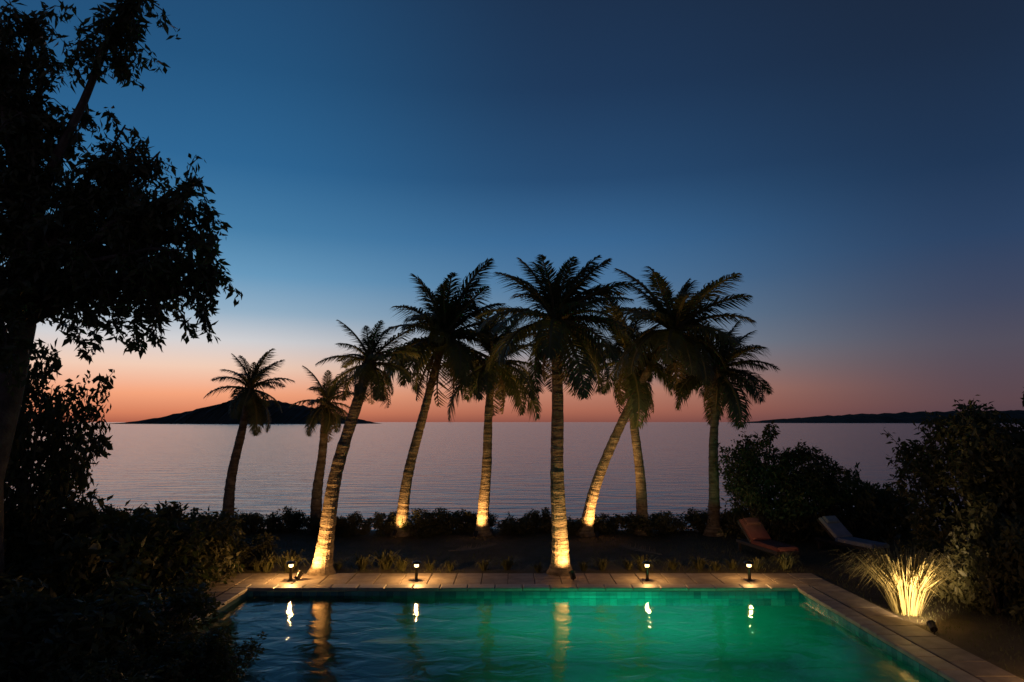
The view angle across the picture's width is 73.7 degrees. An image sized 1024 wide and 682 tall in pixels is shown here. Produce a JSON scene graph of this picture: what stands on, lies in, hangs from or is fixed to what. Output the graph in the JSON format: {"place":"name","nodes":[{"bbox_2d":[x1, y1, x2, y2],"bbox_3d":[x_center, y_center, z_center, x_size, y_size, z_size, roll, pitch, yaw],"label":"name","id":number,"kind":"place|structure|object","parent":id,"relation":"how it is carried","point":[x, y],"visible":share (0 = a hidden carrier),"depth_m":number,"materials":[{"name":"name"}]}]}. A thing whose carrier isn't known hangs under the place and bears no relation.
{"place":"outdoors","nodes":[
{"label":"outdoors","id":0,"kind":"place"},
{"bbox_2d":[110,400,381,423],"bbox_3d":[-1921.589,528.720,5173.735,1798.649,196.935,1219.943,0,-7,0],"label":"headland","id":1,"kind":"structure","parent":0,"point":[218,414],"depth_m":4728.50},
{"bbox_2d":[0,527,1023,679],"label":"lawn ground","id":2,"kind":"structure","parent":0,"point":[994,641],"depth_m":18.00,"materials":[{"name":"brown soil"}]},
{"bbox_2d":[4,370,30,513],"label":"garden bush","id":3,"kind":"object","parent":2,"relation":"on","point":[25,412],"depth_m":14.55,"materials":[{"name":"green plant"}]},
{"bbox_2d":[4,338,115,596],"bbox_3d":[-9.375,2.751,13.180,2.832,5.613,2.814,3,-7,-25],"label":"garden bush","id":4,"kind":"object","parent":2,"relation":"on","point":[52,481],"visible":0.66,"depth_m":13.12,"materials":[{"name":"green plant"}]},
{"bbox_2d":[0,491,161,628],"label":"garden bush","id":5,"kind":"object","parent":2,"relation":"on","point":[69,560],"visible":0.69,"depth_m":12.23,"materials":[{"name":"green plant"}]},
{"bbox_2d":[0,566,194,681],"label":"garden bush","id":6,"kind":"object","parent":2,"relation":"on","point":[92,624],"visible":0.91,"depth_m":9.44,"materials":[{"name":"green plant"}]},
{"bbox_2d":[20,504,211,603],"bbox_3d":[-8.060,4.449,14.167,3.348,2.428,3.302,0,-7,-2],"label":"garden bush","id":7,"kind":"object","parent":2,"relation":"on","point":[158,546],"visible":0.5,"depth_m":13.87,"materials":[{"name":"green plant"}]},
{"bbox_2d":[0,0,242,588],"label":"broadleaf tree","id":8,"kind":"object","parent":2,"relation":"on","point":[60,259],"visible":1,"depth_m":11.09,"materials":[{"name":"green plant"}]},
{"bbox_2d":[119,503,150,534],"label":"hedge shrub","id":9,"kind":"object","parent":2,"relation":"on","point":[133,514],"visible":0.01,"depth_m":22.44,"materials":[{"name":"green plant"}]},
{"bbox_2d":[64,563,226,660],"bbox_3d":[-5.904,4.512,11.006,2.406,1.256,2.799,3,-8,-27],"label":"garden bush","id":10,"kind":"object","parent":2,"relation":"on","point":[186,603],"visible":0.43,"depth_m":11.05,"materials":[{"name":"green plant"}]},
{"bbox_2d":[151,503,182,517],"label":"hedge shrub","id":11,"kind":"object","parent":2,"relation":"on","point":[164,507],"visible":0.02,"depth_m":22.47,"materials":[{"name":"green plant"}]},
{"bbox_2d":[113,500,245,594],"bbox_3d":[-7.423,4.681,15.338,2.782,2.212,3.091,3,-7,-23],"label":"garden bush","id":12,"kind":"object","parent":2,"relation":"on","point":[216,547],"visible":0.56,"depth_m":15.44,"materials":[{"name":"green plant"}]},
{"bbox_2d":[179,511,214,522],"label":"hedge shrub","id":13,"kind":"object","parent":2,"relation":"on","point":[206,514],"visible":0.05,"depth_m":22.47,"materials":[{"name":"green plant"}]},
{"bbox_2d":[149,625,267,681],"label":"garden bush","id":14,"kind":"object","parent":2,"relation":"on","point":[211,655],"visible":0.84,"depth_m":9.66,"materials":[{"name":"green plant"}]},
{"bbox_2d":[217,513,245,529],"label":"hedge shrub","id":15,"kind":"object","parent":2,"relation":"on","point":[229,517],"visible":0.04,"depth_m":21.98,"materials":[{"name":"green plant"}]},
{"bbox_2d":[203,348,294,531],"bbox_3d":[-8.720,3.323,22.331,2.787,6.124,2.806,0,-7,0],"label":"palm tree","id":16,"kind":"object","parent":2,"relation":"on","point":[247,397],"visible":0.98,"depth_m":22.26,"materials":[{"name":"green plant"}]},
{"bbox_2d":[217,531,281,572],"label":"garden bush","id":17,"kind":"object","parent":2,"relation":"on","point":[245,547],"visible":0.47,"depth_m":17.07,"materials":[{"name":"green plant"}]},
{"bbox_2d":[243,558,264,570],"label":"border plant","id":18,"kind":"object","parent":2,"relation":"on","point":[254,567],"visible":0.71,"depth_m":16.53,"materials":[{"name":"green plant"}]},
{"bbox_2d":[229,509,279,533],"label":"hedge shrub","id":19,"kind":"object","parent":2,"relation":"on","point":[253,521],"visible":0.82,"depth_m":22.14,"materials":[{"name":"green plant"}]},
{"bbox_2d":[240,549,294,571],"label":"border plant","id":20,"kind":"object","parent":2,"relation":"on","point":[268,566],"visible":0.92,"depth_m":16.48,"materials":[{"name":"green plant"}]},
{"bbox_2d":[262,506,309,532],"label":"hedge shrub","id":21,"kind":"object","parent":2,"relation":"on","point":[290,519],"visible":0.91,"depth_m":22.41,"materials":[{"name":"green plant"}]},
{"bbox_2d":[264,549,313,571],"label":"border plant","id":22,"kind":"object","parent":2,"relation":"on","point":[296,558],"visible":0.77,"depth_m":16.48,"materials":[{"name":"green plant"}]},
{"bbox_2d":[301,514,347,535],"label":"hedge shrub","id":23,"kind":"object","parent":2,"relation":"on","point":[314,525],"visible":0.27,"depth_m":21.84,"materials":[{"name":"green plant"}]},
{"bbox_2d":[289,366,364,533],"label":"palm tree","id":24,"kind":"object","parent":2,"relation":"on","point":[327,411],"visible":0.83,"depth_m":22.37,"materials":[{"name":"green plant"}]},
{"bbox_2d":[333,560,349,569],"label":"border plant","id":25,"kind":"object","parent":2,"relation":"on","point":[338,565],"visible":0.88,"depth_m":16.75,"materials":[{"name":"green plant"}]},
{"bbox_2d":[335,511,372,537],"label":"hedge shrub","id":26,"kind":"object","parent":2,"relation":"on","point":[355,523],"visible":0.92,"depth_m":21.84,"materials":[{"name":"green plant"}]},
{"bbox_2d":[344,553,375,568],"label":"border plant","id":27,"kind":"object","parent":2,"relation":"on","point":[359,563],"visible":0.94,"depth_m":16.76,"materials":[{"name":"green plant"}]},
{"bbox_2d":[307,320,419,575],"bbox_3d":[-3.549,2.577,16.512,2.740,6.239,2.217,0,-7,0],"label":"palm tree","id":28,"kind":"object","parent":2,"relation":"on","point":[366,374],"visible":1,"depth_m":16.41,"materials":[{"name":"green plant"}]},
{"bbox_2d":[363,545,402,569],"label":"border plant","id":29,"kind":"object","parent":2,"relation":"on","point":[383,559],"visible":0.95,"depth_m":16.71,"materials":[{"name":"green plant"}]},
{"bbox_2d":[371,511,410,536],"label":"hedge shrub","id":30,"kind":"object","parent":2,"relation":"on","point":[381,525],"visible":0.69,"depth_m":22.00,"materials":[{"name":"green plant"}]},
{"bbox_2d":[385,557,417,570],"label":"border plant","id":31,"kind":"object","parent":2,"relation":"on","point":[402,565],"visible":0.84,"depth_m":16.62,"materials":[{"name":"green plant"}]},
{"bbox_2d":[399,507,444,538],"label":"hedge shrub","id":32,"kind":"object","parent":2,"relation":"on","point":[421,526],"visible":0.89,"depth_m":21.85,"materials":[{"name":"green plant"}]},
{"bbox_2d":[422,559,439,570],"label":"border plant","id":33,"kind":"object","parent":2,"relation":"on","point":[428,566],"visible":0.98,"depth_m":16.66,"materials":[{"name":"green plant"}]},
{"bbox_2d":[383,258,506,536],"bbox_3d":[-2.219,1.807,22.131,4.501,9.088,5.355,0,-7,0],"label":"palm tree","id":34,"kind":"object","parent":2,"relation":"on","point":[445,320],"visible":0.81,"depth_m":21.99,"materials":[{"name":"green plant"}]},
{"bbox_2d":[423,507,473,535],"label":"hedge shrub","id":35,"kind":"object","parent":2,"relation":"on","point":[450,523],"visible":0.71,"depth_m":22.35,"materials":[{"name":"green plant"}]},
{"bbox_2d":[440,560,458,570],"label":"border plant","id":36,"kind":"object","parent":2,"relation":"on","point":[450,567],"visible":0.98,"depth_m":16.60,"materials":[{"name":"green plant"}]},
{"bbox_2d":[448,541,495,550],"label":"fallen frond","id":37,"kind":"object","parent":2,"relation":"on","point":[476,547],"visible":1,"depth_m":18.78,"materials":[{"name":"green plant"}]},
{"bbox_2d":[456,511,497,533],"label":"hedge shrub","id":38,"kind":"object","parent":2,"relation":"on","point":[471,525],"visible":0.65,"depth_m":22.47,"materials":[{"name":"green plant"}]},
{"bbox_2d":[474,558,498,570],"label":"border plant","id":39,"kind":"object","parent":2,"relation":"on","point":[483,565],"visible":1,"depth_m":16.70,"materials":[{"name":"green plant"}]},
{"bbox_2d":[430,291,544,536],"bbox_3d":[-0.532,2.344,22.203,4.168,8.020,3.935,0,-7,0],"label":"palm tree","id":40,"kind":"object","parent":2,"relation":"on","point":[500,381],"visible":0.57,"depth_m":21.95,"materials":[{"name":"green plant"}]},
{"bbox_2d":[492,555,521,569],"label":"border plant","id":41,"kind":"object","parent":2,"relation":"on","point":[508,564],"visible":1,"depth_m":16.77,"materials":[{"name":"green plant"}]},
{"bbox_2d":[495,511,535,535],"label":"hedge shrub","id":42,"kind":"object","parent":2,"relation":"on","point":[522,524],"visible":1,"depth_m":21.75,"materials":[{"name":"green plant"}]},
{"bbox_2d":[8,573,1023,681],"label":"pool deck","id":43,"kind":"structure","parent":2,"relation":"on","point":[949,661],"depth_m":14.68,"materials":[{"name":"stone"}]},
{"bbox_2d":[286,561,295,580],"bbox_3d":[-5.019,5.213,15.493,0.224,0.426,0.221,0,-7,0],"label":"path light","id":44,"kind":"object","parent":43,"relation":"on","point":[290,569],"visible":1,"depth_m":15.46,"materials":[{"name":"brown metal"}]},
{"bbox_2d":[295,570,302,580],"bbox_3d":[-4.848,5.395,15.527,0.136,0.346,0.203,-4,-8,28],"label":"garden uplight","id":45,"kind":"object","parent":43,"relation":"on","point":[299,574],"visible":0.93,"depth_m":15.50,"materials":[{"name":"brown metal"}]},
{"bbox_2d":[412,561,420,580],"bbox_3d":[-2.168,5.213,15.493,0.224,0.426,0.221,0,-7,0],"label":"path light","id":46,"kind":"object","parent":43,"relation":"on","point":[416,570],"visible":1,"depth_m":15.46,"materials":[{"name":"brown metal"}]},
{"bbox_2d":[569,570,575,579],"bbox_3d":[1.380,5.392,15.526,0.136,0.351,0.200,2,-7,-18],"label":"garden uplight","id":47,"kind":"object","parent":43,"relation":"on","point":[572,574],"visible":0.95,"depth_m":15.49,"materials":[{"name":"brown metal"}]},
{"bbox_2d":[642,561,651,580],"bbox_3d":[3.070,5.213,15.493,0.224,0.426,0.221,0,-7,0],"label":"path light","id":48,"kind":"object","parent":43,"relation":"on","point":[647,570],"visible":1,"depth_m":15.46,"materials":[{"name":"brown metal"}]},
{"bbox_2d":[744,561,753,580],"bbox_3d":[5.384,5.213,15.493,0.224,0.426,0.221,0,-7,0],"label":"path light","id":49,"kind":"object","parent":43,"relation":"on","point":[749,569],"visible":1,"depth_m":15.46,"materials":[{"name":"brown metal"}]},
{"bbox_2d":[526,562,545,571],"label":"border plant","id":50,"kind":"object","parent":2,"relation":"on","point":[538,567],"visible":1,"depth_m":16.50,"materials":[{"name":"green plant"}]},
{"bbox_2d":[524,507,551,532],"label":"hedge shrub","id":51,"kind":"object","parent":2,"relation":"on","point":[542,522],"visible":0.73,"depth_m":22.43,"materials":[{"name":"green plant"}]},
{"bbox_2d":[154,591,949,681],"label":"pool basin","id":52,"kind":"object","parent":2,"relation":"in","point":[554,636],"visible":1,"depth_m":14.45,"materials":[{"name":"tile"}]},
{"bbox_2d":[474,254,640,576],"bbox_3d":[1.095,1.689,16.568,4.168,7.998,3.765,0,-7,0],"label":"palm tree","id":53,"kind":"object","parent":2,"relation":"on","point":[561,320],"visible":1,"depth_m":16.42,"materials":[{"name":"green plant"}]},
{"bbox_2d":[549,514,594,534],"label":"hedge shrub","id":54,"kind":"object","parent":2,"relation":"on","point":[573,526],"visible":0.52,"depth_m":21.72,"materials":[{"name":"green plant"}]},
{"bbox_2d":[576,561,597,570],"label":"border plant","id":55,"kind":"object","parent":2,"relation":"on","point":[583,566],"visible":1,"depth_m":16.66,"materials":[{"name":"green plant"}]},
{"bbox_2d":[578,513,622,533],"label":"hedge shrub","id":56,"kind":"object","parent":2,"relation":"on","point":[601,524],"visible":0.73,"depth_m":22.25,"materials":[{"name":"green plant"}]},
{"bbox_2d":[590,557,618,569],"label":"border plant","id":57,"kind":"object","parent":2,"relation":"on","point":[603,564],"visible":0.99,"depth_m":16.70,"materials":[{"name":"green plant"}]},
{"bbox_2d":[575,295,676,535],"bbox_3d":[3.781,2.475,22.556,4.023,7.850,4.357,-3,-7,24],"label":"palm tree","id":58,"kind":"object","parent":2,"relation":"on","point":[643,401],"visible":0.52,"depth_m":22.20,"materials":[{"name":"green plant"}]},
{"bbox_2d":[619,557,635,569],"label":"border plant","id":59,"kind":"object","parent":2,"relation":"on","point":[627,564],"visible":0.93,"depth_m":16.85,"materials":[{"name":"green plant"}]},
{"bbox_2d":[619,543,661,554],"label":"fallen frond","id":60,"kind":"object","parent":2,"relation":"on","point":[641,550],"visible":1,"depth_m":18.46,"materials":[{"name":"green plant"}]},
{"bbox_2d":[613,512,669,536],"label":"hedge shrub","id":61,"kind":"object","parent":2,"relation":"on","point":[630,520],"visible":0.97,"depth_m":21.83,"materials":[{"name":"green plant"}]},
{"bbox_2d":[629,553,665,571],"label":"border plant","id":62,"kind":"object","parent":2,"relation":"on","point":[641,566],"visible":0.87,"depth_m":16.59,"materials":[{"name":"green plant"}]},
{"bbox_2d":[576,266,756,536],"bbox_3d":[5.308,1.757,21.873,5.310,9.138,5.216,5,-8,-36],"label":"palm tree","id":63,"kind":"object","parent":2,"relation":"on","point":[675,339],"visible":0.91,"depth_m":21.58,"materials":[{"name":"green plant"}]},
{"bbox_2d":[650,511,689,533],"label":"hedge shrub","id":64,"kind":"object","parent":2,"relation":"on","point":[672,524],"visible":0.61,"depth_m":22.61,"materials":[{"name":"green plant"}]},
{"bbox_2d":[661,558,682,568],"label":"border plant","id":65,"kind":"object","parent":2,"relation":"on","point":[673,565],"visible":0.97,"depth_m":16.75,"materials":[{"name":"green plant"}]},
{"bbox_2d":[685,555,715,568],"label":"border plant","id":66,"kind":"object","parent":2,"relation":"on","point":[701,563],"visible":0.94,"depth_m":16.74,"materials":[{"name":"green plant"}]},
{"bbox_2d":[682,506,728,533],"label":"hedge shrub","id":67,"kind":"object","parent":2,"relation":"on","point":[697,521],"visible":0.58,"depth_m":22.43,"materials":[{"name":"green plant"}]},
{"bbox_2d":[709,560,725,570],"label":"border plant","id":68,"kind":"object","parent":2,"relation":"on","point":[716,566],"visible":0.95,"depth_m":16.64,"materials":[{"name":"green plant"}]},
{"bbox_2d":[669,317,779,536],"bbox_3d":[6.928,2.722,22.404,3.906,7.326,3.655,-3,-7,25],"label":"palm tree","id":69,"kind":"object","parent":2,"relation":"on","point":[726,392],"visible":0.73,"depth_m":21.97,"materials":[{"name":"green plant"}]},
{"bbox_2d":[721,559,740,568],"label":"border plant","id":70,"kind":"object","parent":2,"relation":"on","point":[734,564],"visible":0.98,"depth_m":16.84,"materials":[{"name":"green plant"}]},
{"bbox_2d":[720,510,743,533],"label":"hedge shrub","id":71,"kind":"object","parent":2,"relation":"on","point":[732,529],"visible":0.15,"depth_m":22.44,"materials":[{"name":"green plant"}]},
{"bbox_2d":[743,556,774,569],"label":"border plant","id":72,"kind":"object","parent":2,"relation":"on","point":[757,564],"visible":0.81,"depth_m":16.70,"materials":[{"name":"green plant"}]},
{"bbox_2d":[713,421,811,542],"bbox_3d":[7.720,4.432,21.148,2.814,3.955,2.718,-1,-7,11],"label":"sea shrub","id":73,"kind":"object","parent":2,"relation":"on","point":[753,495],"visible":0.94,"depth_m":20.76,"materials":[{"name":"green plant"}]},
{"bbox_2d":[736,517,799,562],"bbox_3d":[6.887,5.357,18.497,0.660,0.923,2.000,1,-7,-12],"label":"sun lounger","id":74,"kind":"object","parent":2,"relation":"on","point":[758,537],"visible":0.94,"depth_m":18.70,"materials":[{"name":"fabric"}]},
{"bbox_2d":[766,551,803,569],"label":"border plant","id":75,"kind":"object","parent":2,"relation":"on","point":[784,562],"visible":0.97,"depth_m":16.73,"materials":[{"name":"green plant"}]},
{"bbox_2d":[762,439,860,543],"bbox_3d":[9.194,4.662,21.251,2.612,3.214,2.672,0,-7,0],"label":"sea shrub","id":76,"kind":"object","parent":2,"relation":"on","point":[825,480],"visible":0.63,"depth_m":20.66,"materials":[{"name":"green plant"}]},
{"bbox_2d":[801,462,892,541],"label":"sea shrub","id":77,"kind":"object","parent":2,"relation":"on","point":[872,528],"visible":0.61,"depth_m":20.80,"materials":[{"name":"green plant"}]},
{"bbox_2d":[815,516,891,558],"bbox_3d":[9.384,5.404,18.895,0.660,0.923,2.000,2,-7,-20],"label":"sun lounger","id":78,"kind":"object","parent":2,"relation":"on","point":[837,531],"visible":0.87,"depth_m":19.11,"materials":[{"name":"fabric"}]},
{"bbox_2d":[844,481,930,540],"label":"sea shrub","id":79,"kind":"object","parent":2,"relation":"on","point":[898,509],"visible":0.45,"depth_m":20.91,"materials":[{"name":"green plant"}]},
{"bbox_2d":[818,541,1009,615],"bbox_3d":[7.517,4.540,13.093,3.412,1.270,3.361,0,-7,0],"label":"fountain plant","id":80,"kind":"object","parent":2,"relation":"on","point":[904,587],"visible":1,"depth_m":12.78,"materials":[{"name":"yellow plant"}]},
{"bbox_2d":[926,620,937,634],"bbox_3d":[7.221,4.961,11.723,0.136,0.310,0.201,-2,-7,12],"label":"garden uplight","id":81,"kind":"object","parent":2,"relation":"on","point":[931,625],"visible":0.94,"depth_m":11.68,"materials":[{"name":"brown metal"}]},
{"bbox_2d":[895,535,1003,604],"bbox_3d":[9.277,4.876,14.521,2.060,1.453,2.063,3,-7,-21],"label":"garden bush","id":82,"kind":"object","parent":2,"relation":"on","point":[921,544],"visible":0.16,"depth_m":14.61,"materials":[{"name":"green plant"}]},
{"bbox_2d":[881,395,1023,553],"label":"garden bush","id":83,"kind":"object","parent":2,"relation":"on","point":[933,478],"visible":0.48,"depth_m":16.48,"materials":[{"name":"green plant"}]},
{"bbox_2d":[931,493,1023,626],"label":"garden bush","id":84,"kind":"object","parent":2,"relation":"on","point":[999,542],"visible":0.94,"depth_m":13.07,"materials":[{"name":"green plant"}]},
{"bbox_2d":[945,387,1023,546],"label":"garden bush","id":85,"kind":"object","parent":2,"relation":"on","point":[1011,459],"visible":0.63,"depth_m":15.30,"materials":[{"name":"green plant"}]},
{"bbox_2d":[0,0,1023,421],"label":"sky","id":86,"kind":"structure","parent":0,"point":[859,164],"materials":[{"name":"blue"}]},
{"bbox_2d":[7,422,1023,530],"bbox_3d":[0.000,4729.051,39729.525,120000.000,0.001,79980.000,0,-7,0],"label":"sea","id":87,"kind":"structure","parent":0,"point":[151,465],"depth_m":208.93,"materials":[{"name":"liquid"}]},
{"bbox_2d":[746,410,1023,422],"bbox_3d":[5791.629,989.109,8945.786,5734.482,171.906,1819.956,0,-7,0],"label":"island","id":88,"kind":"structure","parent":0,"point":[905,417],"depth_m":8492.52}
]}

